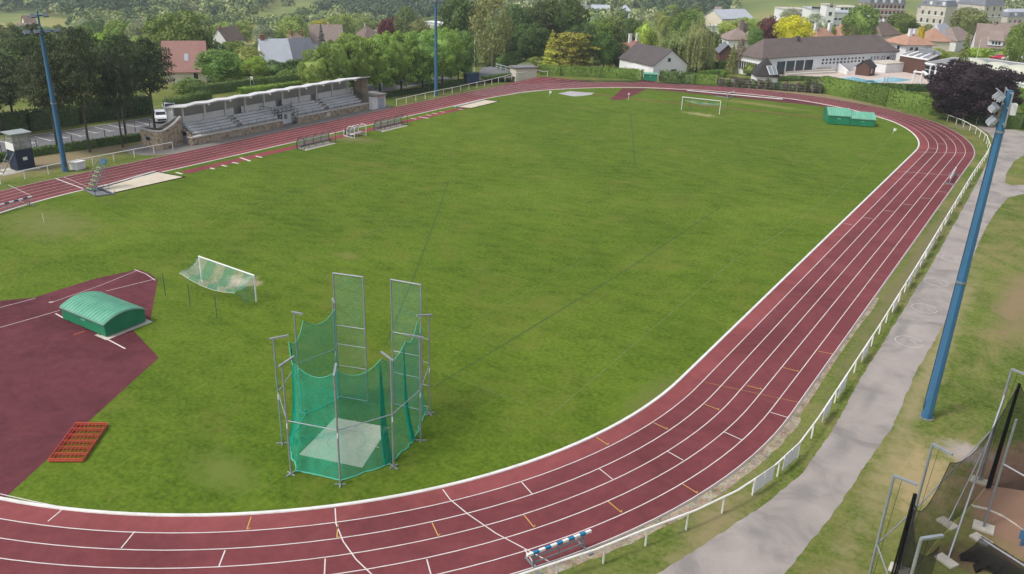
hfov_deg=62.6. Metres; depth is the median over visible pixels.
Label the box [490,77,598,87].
sprint chute
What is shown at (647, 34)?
leafy tree
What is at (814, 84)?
shrub
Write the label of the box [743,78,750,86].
shrub
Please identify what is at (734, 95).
lying goal post
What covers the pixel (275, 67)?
shrub
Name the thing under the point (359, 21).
leafy tree
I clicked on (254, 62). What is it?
leafy tree
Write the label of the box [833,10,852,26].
school
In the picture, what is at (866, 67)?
hut
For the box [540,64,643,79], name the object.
hedge
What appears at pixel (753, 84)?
shrub
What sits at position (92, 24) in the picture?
leafy tree
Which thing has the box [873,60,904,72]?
pump house
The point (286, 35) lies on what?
leafy tree
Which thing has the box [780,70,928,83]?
pool deck
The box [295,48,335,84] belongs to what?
clipped tree
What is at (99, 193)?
steel frame
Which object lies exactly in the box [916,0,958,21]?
chateau
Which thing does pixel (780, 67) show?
window
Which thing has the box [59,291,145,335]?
mat shelter
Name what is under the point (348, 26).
leafy tree
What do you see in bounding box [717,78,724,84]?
shrub
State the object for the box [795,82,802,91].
shrub
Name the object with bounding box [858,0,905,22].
mansion
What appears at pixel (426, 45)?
clipped tree
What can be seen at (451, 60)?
clipped tree
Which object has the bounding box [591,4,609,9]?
house
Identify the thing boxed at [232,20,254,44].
leafy tree
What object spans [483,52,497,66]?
shrub
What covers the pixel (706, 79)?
hedge
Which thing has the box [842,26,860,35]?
leafy tree
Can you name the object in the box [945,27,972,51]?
house
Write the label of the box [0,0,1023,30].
wood
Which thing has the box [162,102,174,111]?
parked car
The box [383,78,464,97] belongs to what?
hedge
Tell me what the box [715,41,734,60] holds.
shed
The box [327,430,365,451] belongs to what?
throwing ring
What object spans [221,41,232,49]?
leafy tree
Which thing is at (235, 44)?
leafy tree
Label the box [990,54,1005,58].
parked car
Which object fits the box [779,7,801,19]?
leafy tree
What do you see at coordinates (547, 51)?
cedar tree
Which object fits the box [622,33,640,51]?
house
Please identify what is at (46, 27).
leafy tree
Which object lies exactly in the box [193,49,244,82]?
leafy tree
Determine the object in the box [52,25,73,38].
leafy tree
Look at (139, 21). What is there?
leafy tree
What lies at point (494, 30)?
leafy tree
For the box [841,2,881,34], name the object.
leafy tree
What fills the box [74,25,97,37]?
leafy tree
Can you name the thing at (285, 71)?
shrub
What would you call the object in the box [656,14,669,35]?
leafy tree
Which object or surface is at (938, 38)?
house
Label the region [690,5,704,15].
leafy tree
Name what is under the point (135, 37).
leafy tree
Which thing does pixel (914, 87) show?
hedge
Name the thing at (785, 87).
shrub
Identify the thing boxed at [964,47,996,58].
shrub
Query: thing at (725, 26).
leafy tree
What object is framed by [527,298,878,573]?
gravel strip
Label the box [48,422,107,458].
fence panel
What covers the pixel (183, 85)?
shrub
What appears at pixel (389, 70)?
clipped tree
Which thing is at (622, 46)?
leafy tree
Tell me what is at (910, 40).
villa
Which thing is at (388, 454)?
hammer cage
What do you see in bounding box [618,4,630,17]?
house
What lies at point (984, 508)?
sector kerb
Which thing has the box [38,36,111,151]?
pine tree
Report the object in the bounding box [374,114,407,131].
team dugout
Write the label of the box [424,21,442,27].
house
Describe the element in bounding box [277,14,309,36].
leafy tree
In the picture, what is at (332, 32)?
house
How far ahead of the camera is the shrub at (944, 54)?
232.94 m
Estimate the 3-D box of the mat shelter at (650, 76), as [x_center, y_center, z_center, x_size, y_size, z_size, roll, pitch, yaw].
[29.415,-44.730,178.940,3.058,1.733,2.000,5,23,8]
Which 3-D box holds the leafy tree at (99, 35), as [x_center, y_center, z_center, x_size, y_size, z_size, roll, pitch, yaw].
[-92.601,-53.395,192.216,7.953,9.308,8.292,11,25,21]
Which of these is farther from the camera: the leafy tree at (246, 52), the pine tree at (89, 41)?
the leafy tree at (246, 52)
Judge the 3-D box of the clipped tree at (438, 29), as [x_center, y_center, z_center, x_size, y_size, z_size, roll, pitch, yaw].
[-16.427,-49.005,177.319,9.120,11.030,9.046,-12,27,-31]
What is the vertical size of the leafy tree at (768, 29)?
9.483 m
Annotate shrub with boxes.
[172,77,206,92]
[233,76,249,79]
[243,68,270,77]
[265,59,286,75]
[276,69,297,74]
[284,59,304,71]
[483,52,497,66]
[495,53,507,67]
[503,51,524,66]
[518,62,537,69]
[526,56,544,69]
[701,60,715,69]
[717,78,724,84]
[722,79,730,86]
[729,75,738,85]
[735,77,744,86]
[742,62,754,75]
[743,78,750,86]
[748,79,757,87]
[756,79,763,87]
[761,78,771,88]
[768,82,777,88]
[775,81,782,89]
[781,82,790,89]
[788,83,795,90]
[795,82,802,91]
[800,80,810,91]
[808,82,817,91]
[813,83,823,92]
[934,48,952,58]
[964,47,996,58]
[988,48,1007,54]
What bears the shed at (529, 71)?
on the ground
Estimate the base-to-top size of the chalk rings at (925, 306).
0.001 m
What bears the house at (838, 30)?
on the ground
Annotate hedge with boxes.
[0,93,152,133]
[0,132,140,161]
[162,89,211,107]
[189,72,300,93]
[237,80,305,94]
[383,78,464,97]
[481,72,511,78]
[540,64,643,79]
[659,69,694,83]
[694,72,717,85]
[696,69,728,75]
[715,60,735,69]
[777,75,820,80]
[809,78,823,92]
[821,76,987,123]
[871,82,929,91]
[996,112,1023,129]
[1014,86,1023,111]
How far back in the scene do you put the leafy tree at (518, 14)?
225.09 m
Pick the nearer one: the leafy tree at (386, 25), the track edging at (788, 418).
the track edging at (788, 418)
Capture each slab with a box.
[95,319,151,339]
[558,91,592,95]
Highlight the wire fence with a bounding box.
[718,78,820,92]
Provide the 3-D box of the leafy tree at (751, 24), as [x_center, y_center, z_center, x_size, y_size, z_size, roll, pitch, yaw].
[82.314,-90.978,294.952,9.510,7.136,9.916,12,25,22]
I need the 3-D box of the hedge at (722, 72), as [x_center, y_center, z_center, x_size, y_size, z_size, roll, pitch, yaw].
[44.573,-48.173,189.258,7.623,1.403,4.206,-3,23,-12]
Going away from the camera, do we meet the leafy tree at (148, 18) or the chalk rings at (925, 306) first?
the chalk rings at (925, 306)
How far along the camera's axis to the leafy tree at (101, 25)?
282.97 m
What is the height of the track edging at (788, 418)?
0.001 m
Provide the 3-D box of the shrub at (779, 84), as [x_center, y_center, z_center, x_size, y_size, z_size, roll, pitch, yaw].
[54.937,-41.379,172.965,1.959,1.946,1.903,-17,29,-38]
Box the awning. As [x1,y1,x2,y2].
[625,64,648,75]
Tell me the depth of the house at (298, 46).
208.34 m
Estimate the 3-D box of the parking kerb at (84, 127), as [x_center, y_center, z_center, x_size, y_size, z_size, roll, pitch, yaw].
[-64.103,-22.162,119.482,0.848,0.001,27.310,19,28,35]
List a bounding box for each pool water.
[844,77,879,82]
[866,77,909,81]
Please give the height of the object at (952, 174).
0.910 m
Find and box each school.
[774,6,802,21]
[801,6,819,25]
[819,3,836,26]
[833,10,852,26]
[835,5,858,9]
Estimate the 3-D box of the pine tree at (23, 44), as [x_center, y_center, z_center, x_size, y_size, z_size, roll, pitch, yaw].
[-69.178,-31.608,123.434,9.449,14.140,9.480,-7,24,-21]
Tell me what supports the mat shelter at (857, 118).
on the grass field
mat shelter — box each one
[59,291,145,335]
[643,72,657,80]
[823,107,851,124]
[849,111,875,126]
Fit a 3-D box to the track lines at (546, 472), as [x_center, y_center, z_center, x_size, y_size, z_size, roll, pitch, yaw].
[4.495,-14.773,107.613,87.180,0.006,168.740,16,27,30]
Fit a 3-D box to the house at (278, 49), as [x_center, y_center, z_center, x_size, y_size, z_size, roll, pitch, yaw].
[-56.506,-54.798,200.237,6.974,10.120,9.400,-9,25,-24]
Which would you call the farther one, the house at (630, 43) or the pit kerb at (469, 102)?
the house at (630, 43)
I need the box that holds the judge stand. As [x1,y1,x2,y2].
[85,158,108,191]
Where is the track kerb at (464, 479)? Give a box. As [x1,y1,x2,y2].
[0,87,919,516]
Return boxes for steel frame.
[83,185,114,196]
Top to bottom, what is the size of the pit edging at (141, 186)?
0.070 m
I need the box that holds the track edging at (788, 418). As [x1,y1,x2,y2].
[2,82,974,573]
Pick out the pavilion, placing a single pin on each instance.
(764, 69)
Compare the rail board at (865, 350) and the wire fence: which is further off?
the wire fence
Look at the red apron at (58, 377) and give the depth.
56.95 m
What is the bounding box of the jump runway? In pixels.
[180,108,466,173]
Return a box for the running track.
[0,82,974,573]
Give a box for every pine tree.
[0,22,59,106]
[0,53,33,111]
[0,72,23,134]
[4,48,83,144]
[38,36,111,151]
[47,25,101,105]
[83,31,146,134]
[92,51,140,146]
[99,33,154,117]
[125,36,176,127]
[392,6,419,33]
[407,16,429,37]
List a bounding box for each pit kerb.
[95,171,155,187]
[454,99,483,106]
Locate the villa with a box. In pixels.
[885,29,936,60]
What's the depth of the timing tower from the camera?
99.48 m
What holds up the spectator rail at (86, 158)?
on the ground
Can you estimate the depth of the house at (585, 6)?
609.07 m
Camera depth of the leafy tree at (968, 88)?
143.94 m
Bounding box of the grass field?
[0,88,917,512]
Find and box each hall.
[899,48,1023,87]
[1001,9,1023,22]
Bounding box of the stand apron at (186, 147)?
[123,105,390,155]
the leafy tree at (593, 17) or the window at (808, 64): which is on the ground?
the leafy tree at (593, 17)
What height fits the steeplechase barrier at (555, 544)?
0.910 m
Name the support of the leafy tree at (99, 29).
on the ground
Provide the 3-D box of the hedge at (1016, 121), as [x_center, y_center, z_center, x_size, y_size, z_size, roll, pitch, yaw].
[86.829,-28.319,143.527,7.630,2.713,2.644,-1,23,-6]
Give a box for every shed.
[509,65,537,81]
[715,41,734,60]
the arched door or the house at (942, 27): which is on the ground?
the house at (942, 27)
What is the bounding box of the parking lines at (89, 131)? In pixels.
[1,119,162,142]
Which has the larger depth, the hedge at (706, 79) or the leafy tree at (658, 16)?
the leafy tree at (658, 16)
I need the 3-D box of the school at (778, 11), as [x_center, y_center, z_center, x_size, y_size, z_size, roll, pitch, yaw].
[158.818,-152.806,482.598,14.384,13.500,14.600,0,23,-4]
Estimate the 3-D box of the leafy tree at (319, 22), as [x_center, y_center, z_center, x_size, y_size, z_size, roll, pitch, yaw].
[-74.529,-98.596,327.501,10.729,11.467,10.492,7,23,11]
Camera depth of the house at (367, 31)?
355.70 m
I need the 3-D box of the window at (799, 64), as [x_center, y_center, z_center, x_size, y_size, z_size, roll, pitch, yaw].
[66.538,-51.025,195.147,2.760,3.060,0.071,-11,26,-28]
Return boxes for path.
[658,125,1023,573]
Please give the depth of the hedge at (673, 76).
177.39 m
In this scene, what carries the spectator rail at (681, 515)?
on the ground
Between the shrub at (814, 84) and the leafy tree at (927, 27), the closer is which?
the shrub at (814, 84)
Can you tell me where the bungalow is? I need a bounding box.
[719,20,749,49]
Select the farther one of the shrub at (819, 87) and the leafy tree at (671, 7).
the leafy tree at (671, 7)
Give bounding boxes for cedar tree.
[538,49,573,70]
[545,31,601,66]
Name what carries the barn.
on the ground
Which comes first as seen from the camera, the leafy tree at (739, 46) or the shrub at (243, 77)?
the shrub at (243, 77)
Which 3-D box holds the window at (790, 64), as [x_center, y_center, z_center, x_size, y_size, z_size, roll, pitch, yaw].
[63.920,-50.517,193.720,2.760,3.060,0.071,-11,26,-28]
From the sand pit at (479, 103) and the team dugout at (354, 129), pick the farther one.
the sand pit at (479, 103)
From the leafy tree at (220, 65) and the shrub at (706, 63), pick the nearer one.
the leafy tree at (220, 65)
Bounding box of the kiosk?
[368,91,386,109]
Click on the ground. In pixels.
(986, 352)
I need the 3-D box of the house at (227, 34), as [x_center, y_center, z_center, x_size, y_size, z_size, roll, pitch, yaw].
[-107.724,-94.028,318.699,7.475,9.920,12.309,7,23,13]
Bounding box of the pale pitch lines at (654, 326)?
[443,140,887,413]
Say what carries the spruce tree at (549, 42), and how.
on the ground
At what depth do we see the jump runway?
112.66 m
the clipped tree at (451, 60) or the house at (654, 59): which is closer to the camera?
the clipped tree at (451, 60)
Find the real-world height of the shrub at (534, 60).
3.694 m
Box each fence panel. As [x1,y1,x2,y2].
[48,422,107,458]
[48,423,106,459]
[48,424,107,460]
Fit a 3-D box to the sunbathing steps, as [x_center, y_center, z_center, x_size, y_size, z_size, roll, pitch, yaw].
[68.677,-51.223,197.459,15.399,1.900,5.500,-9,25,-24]
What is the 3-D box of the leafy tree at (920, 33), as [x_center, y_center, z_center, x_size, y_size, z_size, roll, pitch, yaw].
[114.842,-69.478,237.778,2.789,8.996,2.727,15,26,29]
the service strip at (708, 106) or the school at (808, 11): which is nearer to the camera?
the service strip at (708, 106)
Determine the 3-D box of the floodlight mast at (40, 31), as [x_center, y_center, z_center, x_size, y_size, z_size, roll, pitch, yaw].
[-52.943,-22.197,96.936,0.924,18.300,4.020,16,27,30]
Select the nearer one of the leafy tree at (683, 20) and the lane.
the lane
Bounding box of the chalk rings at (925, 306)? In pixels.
[895,255,958,346]
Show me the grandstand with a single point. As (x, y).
(201, 122)
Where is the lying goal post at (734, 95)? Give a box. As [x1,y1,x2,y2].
[687,90,782,99]
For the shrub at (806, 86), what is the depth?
170.96 m
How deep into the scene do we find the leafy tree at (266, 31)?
276.60 m
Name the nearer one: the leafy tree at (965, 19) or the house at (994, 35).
the house at (994, 35)
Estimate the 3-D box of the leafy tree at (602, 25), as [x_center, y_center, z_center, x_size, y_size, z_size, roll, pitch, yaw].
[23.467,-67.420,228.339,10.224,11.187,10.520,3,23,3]
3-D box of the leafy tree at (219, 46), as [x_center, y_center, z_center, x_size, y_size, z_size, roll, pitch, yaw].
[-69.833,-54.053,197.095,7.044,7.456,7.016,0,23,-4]
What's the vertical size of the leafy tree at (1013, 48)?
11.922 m
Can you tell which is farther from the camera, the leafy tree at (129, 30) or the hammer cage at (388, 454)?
the leafy tree at (129, 30)
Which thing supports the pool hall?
on the ground
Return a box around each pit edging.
[98,171,184,193]
[457,100,499,107]
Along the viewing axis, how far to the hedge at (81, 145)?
110.25 m
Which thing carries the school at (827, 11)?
on the ground
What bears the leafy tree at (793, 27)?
on the ground
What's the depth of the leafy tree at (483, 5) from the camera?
204.29 m
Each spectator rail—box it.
[0,142,173,183]
[396,72,522,105]
[519,114,990,573]
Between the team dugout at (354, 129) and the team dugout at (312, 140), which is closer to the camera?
the team dugout at (312, 140)
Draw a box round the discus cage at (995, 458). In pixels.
[868,368,1023,573]
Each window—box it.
[776,61,785,74]
[785,60,794,70]
[794,60,803,70]
[804,59,813,69]
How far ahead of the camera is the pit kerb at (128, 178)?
98.41 m
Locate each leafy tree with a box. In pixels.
[0,22,20,39]
[0,37,28,58]
[38,26,55,34]
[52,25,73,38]
[72,18,88,27]
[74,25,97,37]
[80,20,100,28]
[92,22,103,31]
[92,33,116,50]
[94,27,102,33]
[102,19,134,40]
[123,23,152,40]
[127,34,155,64]
[135,18,144,23]
[141,9,218,63]
[146,13,162,40]
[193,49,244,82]
[208,41,224,50]
[210,21,238,35]
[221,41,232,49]
[225,40,244,52]
[229,58,245,79]
[230,45,264,71]
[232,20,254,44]
[242,55,269,76]
[251,24,274,42]
[273,30,285,38]
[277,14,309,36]
[280,30,294,37]
[311,19,326,23]
[324,13,356,39]
[346,13,374,33]
[369,20,379,29]
[377,17,394,38]
[390,14,399,31]
[437,0,482,44]
[463,16,491,66]
[466,0,516,66]
[484,21,497,42]
[493,25,518,56]
[500,3,535,33]
[510,22,549,60]
[522,1,556,58]
[544,0,591,48]
[563,23,597,57]
[587,17,616,59]
[589,12,601,23]
[590,32,621,66]
[606,12,627,42]
[610,41,629,67]
[620,17,643,42]
[633,21,658,45]
[654,8,665,25]
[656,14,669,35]
[662,16,675,31]
[663,4,678,15]
[668,10,699,33]
[672,8,685,17]
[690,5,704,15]
[697,11,703,25]
[712,32,721,47]
[717,20,737,34]
[735,16,758,31]
[735,37,745,71]
[745,28,763,46]
[757,15,781,38]
[773,14,815,37]
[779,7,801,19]
[806,13,827,29]
[824,24,835,33]
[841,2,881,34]
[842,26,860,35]
[886,12,920,33]
[916,24,932,31]
[917,25,924,38]
[924,58,1023,122]
[949,6,992,34]
[1001,22,1023,62]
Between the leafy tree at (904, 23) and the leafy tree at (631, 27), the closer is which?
the leafy tree at (631, 27)
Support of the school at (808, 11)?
on the ground
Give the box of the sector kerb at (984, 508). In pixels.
[971,504,1022,529]
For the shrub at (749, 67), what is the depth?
191.32 m
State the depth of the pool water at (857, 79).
189.90 m
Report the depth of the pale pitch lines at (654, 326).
67.97 m
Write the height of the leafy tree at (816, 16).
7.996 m
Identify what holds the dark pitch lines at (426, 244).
on the grass field
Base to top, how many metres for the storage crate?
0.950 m
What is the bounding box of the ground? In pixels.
[0,0,1023,573]
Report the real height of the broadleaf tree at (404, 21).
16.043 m
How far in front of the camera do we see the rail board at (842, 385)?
56.09 m
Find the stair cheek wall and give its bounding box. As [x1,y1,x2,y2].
[836,63,848,73]
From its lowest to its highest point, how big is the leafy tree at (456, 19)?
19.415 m
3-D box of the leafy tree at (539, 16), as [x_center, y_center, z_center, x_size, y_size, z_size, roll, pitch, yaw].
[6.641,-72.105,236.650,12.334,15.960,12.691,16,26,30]
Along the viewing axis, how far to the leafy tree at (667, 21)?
304.89 m
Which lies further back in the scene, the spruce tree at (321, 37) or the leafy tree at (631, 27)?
the leafy tree at (631, 27)
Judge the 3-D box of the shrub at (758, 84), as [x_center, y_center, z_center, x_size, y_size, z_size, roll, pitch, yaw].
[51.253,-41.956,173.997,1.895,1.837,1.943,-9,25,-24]
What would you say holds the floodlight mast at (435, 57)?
on the ground
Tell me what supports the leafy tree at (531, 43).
on the ground
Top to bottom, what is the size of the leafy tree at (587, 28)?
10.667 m
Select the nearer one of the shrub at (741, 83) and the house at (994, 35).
the shrub at (741, 83)
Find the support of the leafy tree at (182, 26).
on the ground
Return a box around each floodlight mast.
[22,11,69,172]
[429,0,443,95]
[919,87,1017,420]
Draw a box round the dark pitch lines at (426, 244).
[0,113,719,385]
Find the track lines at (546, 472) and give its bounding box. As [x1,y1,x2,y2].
[0,78,974,573]
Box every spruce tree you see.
[317,23,325,55]
[542,30,558,64]
[724,43,737,73]
[954,30,970,68]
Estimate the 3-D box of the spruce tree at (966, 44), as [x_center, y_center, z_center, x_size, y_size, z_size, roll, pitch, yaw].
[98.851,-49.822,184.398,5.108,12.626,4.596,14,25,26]
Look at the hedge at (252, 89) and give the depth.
151.79 m
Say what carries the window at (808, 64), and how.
in the bath house at (796, 53)
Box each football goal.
[183,256,256,301]
[681,97,722,113]
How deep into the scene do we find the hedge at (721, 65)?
196.78 m
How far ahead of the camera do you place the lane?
171.86 m
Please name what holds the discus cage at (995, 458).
on the ground
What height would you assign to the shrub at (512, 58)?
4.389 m
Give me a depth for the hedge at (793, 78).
185.09 m
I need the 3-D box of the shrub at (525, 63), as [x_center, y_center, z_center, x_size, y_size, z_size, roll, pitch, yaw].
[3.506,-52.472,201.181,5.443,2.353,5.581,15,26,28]
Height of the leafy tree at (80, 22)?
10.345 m
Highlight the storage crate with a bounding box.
[68,159,85,170]
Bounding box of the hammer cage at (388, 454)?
[269,272,434,488]
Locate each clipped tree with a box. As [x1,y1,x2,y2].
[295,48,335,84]
[315,38,357,87]
[339,32,367,43]
[345,34,382,90]
[366,33,403,91]
[381,30,404,81]
[382,30,423,90]
[406,29,445,86]
[416,28,446,76]
[426,27,465,82]
[444,28,477,79]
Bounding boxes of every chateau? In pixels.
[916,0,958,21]
[917,0,957,27]
[956,0,1004,23]
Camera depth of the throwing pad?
49.26 m
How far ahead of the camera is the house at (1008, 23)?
475.80 m
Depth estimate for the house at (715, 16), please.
344.77 m
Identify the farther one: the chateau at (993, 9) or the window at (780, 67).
the chateau at (993, 9)
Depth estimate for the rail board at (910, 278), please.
74.70 m
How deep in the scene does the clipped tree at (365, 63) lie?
147.07 m
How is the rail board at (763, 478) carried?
attached to the spectator rail at (681, 515)
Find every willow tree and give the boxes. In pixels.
[659,27,714,70]
[681,17,716,72]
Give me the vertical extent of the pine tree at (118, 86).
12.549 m
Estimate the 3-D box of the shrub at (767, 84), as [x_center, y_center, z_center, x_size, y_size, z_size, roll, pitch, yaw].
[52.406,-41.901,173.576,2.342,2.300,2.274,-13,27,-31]
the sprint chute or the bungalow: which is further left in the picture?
the sprint chute
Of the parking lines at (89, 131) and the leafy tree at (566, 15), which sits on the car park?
the parking lines at (89, 131)
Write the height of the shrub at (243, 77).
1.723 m
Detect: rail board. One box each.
[753,465,774,492]
[782,442,799,470]
[822,397,832,421]
[837,374,847,398]
[861,341,869,361]
[892,293,899,311]
[908,271,913,285]
[914,261,919,275]
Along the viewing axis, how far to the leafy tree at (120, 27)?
219.67 m
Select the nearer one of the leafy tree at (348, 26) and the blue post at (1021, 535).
the blue post at (1021, 535)
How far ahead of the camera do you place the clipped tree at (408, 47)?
152.85 m
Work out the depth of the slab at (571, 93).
161.27 m
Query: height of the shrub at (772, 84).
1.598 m
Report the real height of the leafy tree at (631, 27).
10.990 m
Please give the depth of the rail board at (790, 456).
48.26 m
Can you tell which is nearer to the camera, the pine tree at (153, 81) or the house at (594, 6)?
the pine tree at (153, 81)
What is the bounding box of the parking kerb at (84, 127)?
[0,117,149,139]
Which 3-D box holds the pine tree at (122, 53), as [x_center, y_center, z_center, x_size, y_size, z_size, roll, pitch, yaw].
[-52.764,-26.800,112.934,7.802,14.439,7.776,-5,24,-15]
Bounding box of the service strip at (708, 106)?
[594,94,822,117]
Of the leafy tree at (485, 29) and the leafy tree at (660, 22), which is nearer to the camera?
the leafy tree at (485, 29)
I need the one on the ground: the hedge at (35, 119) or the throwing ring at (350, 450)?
the hedge at (35, 119)
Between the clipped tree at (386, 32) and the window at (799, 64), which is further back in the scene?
the window at (799, 64)
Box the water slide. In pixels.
[911,70,929,83]
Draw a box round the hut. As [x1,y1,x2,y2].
[855,59,876,75]
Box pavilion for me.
[750,57,779,81]
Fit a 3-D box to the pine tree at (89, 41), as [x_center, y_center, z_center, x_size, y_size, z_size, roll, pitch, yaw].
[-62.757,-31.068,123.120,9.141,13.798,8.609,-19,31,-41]
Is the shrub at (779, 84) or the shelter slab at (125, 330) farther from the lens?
the shrub at (779, 84)
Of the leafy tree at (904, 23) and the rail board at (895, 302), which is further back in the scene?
the leafy tree at (904, 23)
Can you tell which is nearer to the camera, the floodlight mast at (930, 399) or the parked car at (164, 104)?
the floodlight mast at (930, 399)
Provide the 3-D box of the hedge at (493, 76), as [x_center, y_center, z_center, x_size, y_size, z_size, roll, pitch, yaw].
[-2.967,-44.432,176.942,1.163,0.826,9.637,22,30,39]
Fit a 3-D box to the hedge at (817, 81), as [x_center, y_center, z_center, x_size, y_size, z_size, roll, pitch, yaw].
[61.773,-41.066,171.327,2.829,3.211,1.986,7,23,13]
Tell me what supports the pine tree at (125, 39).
on the ground
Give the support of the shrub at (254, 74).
on the ground
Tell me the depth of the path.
52.27 m
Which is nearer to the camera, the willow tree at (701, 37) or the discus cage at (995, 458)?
the discus cage at (995, 458)
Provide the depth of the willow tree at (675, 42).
194.35 m
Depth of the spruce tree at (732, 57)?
194.21 m
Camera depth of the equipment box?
168.65 m
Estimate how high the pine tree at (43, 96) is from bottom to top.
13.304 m
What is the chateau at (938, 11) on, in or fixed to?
on the ground
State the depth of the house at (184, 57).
166.22 m
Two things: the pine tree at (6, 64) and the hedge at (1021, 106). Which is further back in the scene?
the hedge at (1021, 106)
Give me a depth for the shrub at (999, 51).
245.44 m
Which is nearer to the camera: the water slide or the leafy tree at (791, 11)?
the water slide
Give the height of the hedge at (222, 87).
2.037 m
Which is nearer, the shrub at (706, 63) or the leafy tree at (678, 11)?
the shrub at (706, 63)
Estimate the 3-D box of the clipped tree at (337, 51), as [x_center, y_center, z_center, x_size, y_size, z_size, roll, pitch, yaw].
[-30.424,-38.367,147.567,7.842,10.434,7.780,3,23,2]
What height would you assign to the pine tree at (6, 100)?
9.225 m
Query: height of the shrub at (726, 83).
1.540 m
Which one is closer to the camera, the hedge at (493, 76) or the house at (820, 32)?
the hedge at (493, 76)
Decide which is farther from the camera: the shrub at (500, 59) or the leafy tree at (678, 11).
the leafy tree at (678, 11)
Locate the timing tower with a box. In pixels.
[0,128,40,175]
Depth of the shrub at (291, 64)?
175.09 m
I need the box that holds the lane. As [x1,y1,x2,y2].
[353,66,513,94]
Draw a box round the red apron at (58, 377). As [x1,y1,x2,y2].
[0,79,853,496]
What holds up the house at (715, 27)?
on the ground
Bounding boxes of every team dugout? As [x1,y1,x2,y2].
[296,130,335,150]
[346,123,365,137]
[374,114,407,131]
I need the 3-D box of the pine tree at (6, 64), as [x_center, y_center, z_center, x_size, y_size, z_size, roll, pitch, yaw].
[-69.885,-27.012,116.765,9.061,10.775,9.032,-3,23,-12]
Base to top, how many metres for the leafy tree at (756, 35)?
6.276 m
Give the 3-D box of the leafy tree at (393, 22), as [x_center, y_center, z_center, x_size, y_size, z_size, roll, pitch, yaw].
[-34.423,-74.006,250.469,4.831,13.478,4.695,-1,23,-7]
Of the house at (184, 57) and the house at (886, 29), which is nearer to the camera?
the house at (184, 57)
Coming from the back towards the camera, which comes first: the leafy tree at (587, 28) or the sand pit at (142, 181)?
the leafy tree at (587, 28)
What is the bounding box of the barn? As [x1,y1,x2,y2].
[21,15,36,23]
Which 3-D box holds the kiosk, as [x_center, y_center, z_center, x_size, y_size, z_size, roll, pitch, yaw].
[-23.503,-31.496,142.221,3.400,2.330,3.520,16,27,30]
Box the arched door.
[183,130,187,144]
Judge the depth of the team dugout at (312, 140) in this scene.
116.09 m
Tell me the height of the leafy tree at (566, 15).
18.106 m
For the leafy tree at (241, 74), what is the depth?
167.53 m
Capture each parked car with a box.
[154,109,166,122]
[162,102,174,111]
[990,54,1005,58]
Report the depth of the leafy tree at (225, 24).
337.92 m
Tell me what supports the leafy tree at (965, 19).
on the ground
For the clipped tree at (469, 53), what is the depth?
173.50 m
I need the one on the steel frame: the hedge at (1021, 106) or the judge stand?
the judge stand
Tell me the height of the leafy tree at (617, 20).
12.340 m
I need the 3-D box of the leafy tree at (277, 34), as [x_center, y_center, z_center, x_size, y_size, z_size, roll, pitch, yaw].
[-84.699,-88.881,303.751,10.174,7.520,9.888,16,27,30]
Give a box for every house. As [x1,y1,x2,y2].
[161,41,208,83]
[212,26,244,48]
[257,34,292,65]
[288,31,303,38]
[288,37,314,61]
[309,22,342,47]
[355,23,377,39]
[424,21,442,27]
[581,0,590,8]
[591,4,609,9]
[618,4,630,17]
[618,43,688,77]
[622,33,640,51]
[702,9,753,26]
[705,25,722,33]
[735,34,899,74]
[807,23,834,36]
[834,23,846,35]
[872,19,900,39]
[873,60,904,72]
[924,28,951,51]
[933,23,949,35]
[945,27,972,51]
[970,21,1017,50]
[998,21,1023,29]
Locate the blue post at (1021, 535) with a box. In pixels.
[1018,529,1023,545]
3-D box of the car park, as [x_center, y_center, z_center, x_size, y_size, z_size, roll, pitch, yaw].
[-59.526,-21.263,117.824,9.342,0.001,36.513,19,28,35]
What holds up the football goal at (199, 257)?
on the grass field
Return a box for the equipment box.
[463,72,479,83]
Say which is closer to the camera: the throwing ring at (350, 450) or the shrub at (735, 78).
the throwing ring at (350, 450)
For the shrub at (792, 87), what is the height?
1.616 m
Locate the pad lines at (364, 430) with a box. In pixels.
[320,421,378,447]
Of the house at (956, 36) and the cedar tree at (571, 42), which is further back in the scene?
the house at (956, 36)
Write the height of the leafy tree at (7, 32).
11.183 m
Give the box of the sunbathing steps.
[783,67,837,74]
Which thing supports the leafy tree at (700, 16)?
on the ground
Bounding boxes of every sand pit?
[103,172,180,191]
[459,100,496,107]
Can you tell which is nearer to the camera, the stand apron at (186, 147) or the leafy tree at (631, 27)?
the stand apron at (186, 147)
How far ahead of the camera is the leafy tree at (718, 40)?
233.78 m
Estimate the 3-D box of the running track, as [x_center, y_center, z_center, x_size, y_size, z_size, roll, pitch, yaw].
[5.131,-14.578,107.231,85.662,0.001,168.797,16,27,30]
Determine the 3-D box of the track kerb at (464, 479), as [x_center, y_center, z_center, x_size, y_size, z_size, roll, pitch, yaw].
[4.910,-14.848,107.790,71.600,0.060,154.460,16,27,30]
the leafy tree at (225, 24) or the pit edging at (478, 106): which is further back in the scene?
the leafy tree at (225, 24)
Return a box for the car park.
[0,118,166,152]
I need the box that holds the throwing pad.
[299,418,380,467]
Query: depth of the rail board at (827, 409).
53.22 m
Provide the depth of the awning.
182.04 m
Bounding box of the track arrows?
[246,351,830,537]
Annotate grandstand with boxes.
[139,76,369,149]
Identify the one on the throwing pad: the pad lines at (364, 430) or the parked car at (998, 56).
the pad lines at (364, 430)
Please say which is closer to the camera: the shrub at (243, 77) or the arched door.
the arched door
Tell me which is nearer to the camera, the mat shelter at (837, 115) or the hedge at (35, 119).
the hedge at (35, 119)

